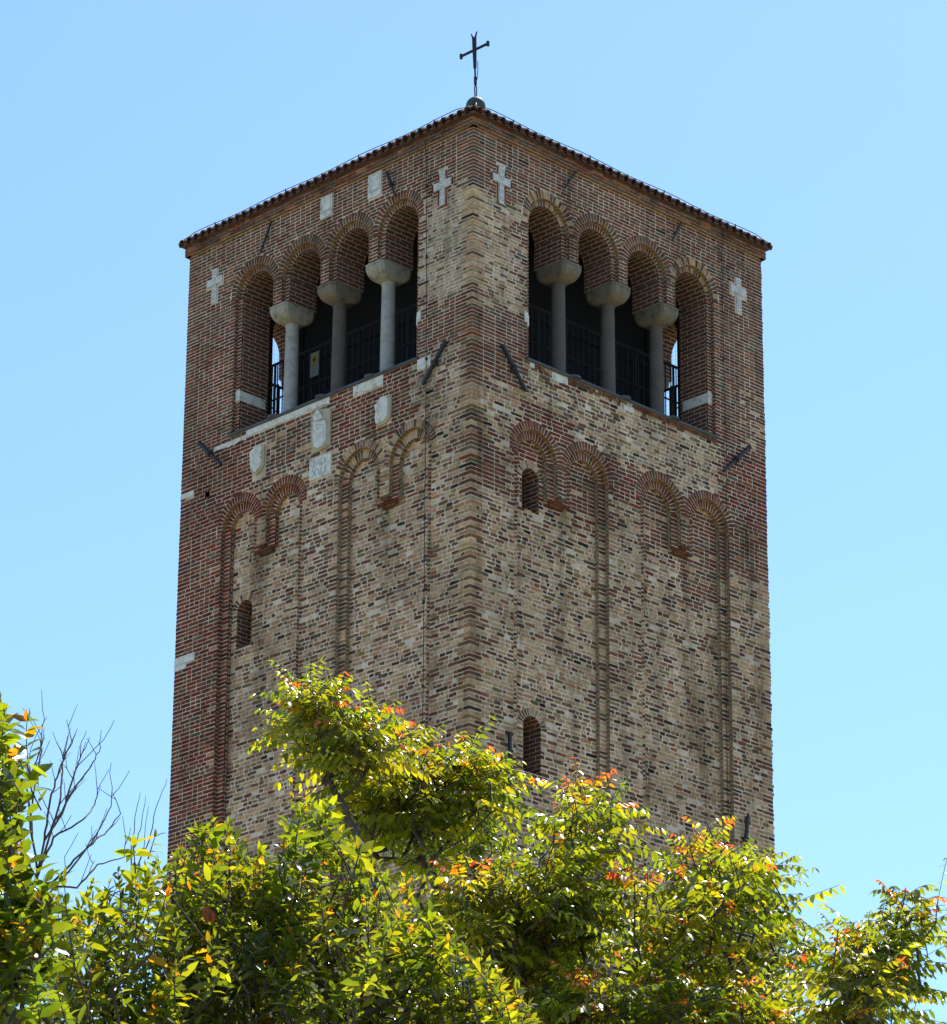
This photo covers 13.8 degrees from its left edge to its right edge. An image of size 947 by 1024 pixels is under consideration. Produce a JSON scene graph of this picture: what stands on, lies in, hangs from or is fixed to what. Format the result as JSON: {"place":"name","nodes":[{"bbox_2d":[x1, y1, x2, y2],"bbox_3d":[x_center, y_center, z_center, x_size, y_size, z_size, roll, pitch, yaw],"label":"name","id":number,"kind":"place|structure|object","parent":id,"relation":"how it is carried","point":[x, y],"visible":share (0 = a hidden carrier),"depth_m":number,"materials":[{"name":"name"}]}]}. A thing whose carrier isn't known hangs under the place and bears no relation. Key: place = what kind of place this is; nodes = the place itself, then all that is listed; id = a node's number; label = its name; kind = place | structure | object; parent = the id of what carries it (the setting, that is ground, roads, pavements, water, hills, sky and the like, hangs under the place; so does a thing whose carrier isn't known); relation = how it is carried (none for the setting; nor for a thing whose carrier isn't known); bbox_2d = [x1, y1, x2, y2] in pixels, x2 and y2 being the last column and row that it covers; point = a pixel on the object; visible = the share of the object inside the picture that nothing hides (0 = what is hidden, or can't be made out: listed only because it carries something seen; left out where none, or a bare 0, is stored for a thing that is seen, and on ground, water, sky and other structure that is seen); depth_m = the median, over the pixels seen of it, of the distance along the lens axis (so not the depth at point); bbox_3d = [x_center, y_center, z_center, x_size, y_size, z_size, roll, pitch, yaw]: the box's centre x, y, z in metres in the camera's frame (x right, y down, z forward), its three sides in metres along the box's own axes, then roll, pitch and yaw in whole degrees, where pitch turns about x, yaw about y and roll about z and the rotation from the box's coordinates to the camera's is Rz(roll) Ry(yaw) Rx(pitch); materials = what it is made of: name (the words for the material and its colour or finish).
{"place":"outdoors","nodes":[
{"label":"outdoors","id":0,"kind":"place"},
{"bbox_2d":[0,692,96,1023],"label":"broadleaf tree","id":1,"kind":"object","parent":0,"point":[25,963],"visible":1,"depth_m":18.21,"materials":[{"name":"green plant"}]},
{"bbox_2d":[20,690,130,1008],"bbox_3d":[-1.972,4.644,18.057,0.511,8.009,0.525,-8,-23,19],"label":"bare shrub","id":2,"kind":"object","parent":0,"point":[56,819],"visible":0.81,"depth_m":19.33,"materials":[{"name":"brown plant"}]},
{"bbox_2d":[15,830,213,1023],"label":"privet bush","id":3,"kind":"object","parent":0,"point":[108,1002],"visible":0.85,"depth_m":20.14,"materials":[{"name":"green plant"}]},
{"bbox_2d":[123,779,166,989],"bbox_3d":[-1.888,5.484,20.865,0.205,8.544,0.053,5,-22,-12],"label":"bare shrub","id":4,"kind":"object","parent":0,"point":[144,834],"visible":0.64,"depth_m":22.35,"materials":[{"name":"brown plant"}]},
{"bbox_2d":[134,815,337,1023],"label":"privet bush","id":5,"kind":"object","parent":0,"point":[224,902],"visible":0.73,"depth_m":20.86,"materials":[{"name":"green plant"}]},
{"bbox_2d":[246,657,430,1018],"bbox_3d":[-0.942,5.843,24.647,1.282,10.712,1.552,21,-29,-41],"label":"tree of heaven","id":6,"kind":"object","parent":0,"point":[323,719],"visible":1,"depth_m":26.17,"materials":[{"name":"green plant"}]},
{"bbox_2d":[241,792,542,1023],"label":"privet bush","id":7,"kind":"object","parent":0,"point":[351,993],"visible":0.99,"depth_m":20.49,"materials":[{"name":"green plant"}]},
{"bbox_2d":[290,715,563,927],"bbox_3d":[-0.360,6.257,25.526,1.838,10.606,2.490,3,-22,-8],"label":"tree of heaven","id":8,"kind":"object","parent":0,"point":[420,811],"visible":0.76,"depth_m":26.79,"materials":[{"name":"green plant"}]},
{"bbox_2d":[163,31,774,1023],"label":"bell tower","id":9,"kind":"structure","parent":0,"point":[471,477],"depth_m":54.76,"materials":[{"name":"brick"}]},
{"bbox_2d":[310,351,319,377],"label":"warning sign","id":10,"kind":"object","parent":9,"relation":"attached to","point":[314,363],"visible":1,"depth_m":56.49,"materials":[{"name":"grey paint"}]},
{"bbox_2d":[0,0,946,1023],"label":"sky","id":11,"kind":"structure","parent":0,"point":[816,129],"materials":[{"name":"blue"}]},
{"bbox_2d":[404,757,672,1023],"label":"tree of heaven","id":12,"kind":"object","parent":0,"point":[509,932],"visible":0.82,"depth_m":25.52,"materials":[{"name":"green plant"}]},
{"bbox_2d":[508,952,835,1023],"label":"tree of heaven","id":13,"kind":"object","parent":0,"point":[725,1011],"visible":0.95,"depth_m":24.72,"materials":[{"name":"green plant"}]},
{"bbox_2d":[566,815,849,1023],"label":"tree of heaven","id":14,"kind":"object","parent":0,"point":[699,889],"visible":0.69,"depth_m":25.94,"materials":[{"name":"green plant"}]},
{"bbox_2d":[775,857,946,1023],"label":"tree of heaven","id":15,"kind":"object","parent":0,"point":[881,986],"visible":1,"depth_m":23.93,"materials":[{"name":"green plant"}]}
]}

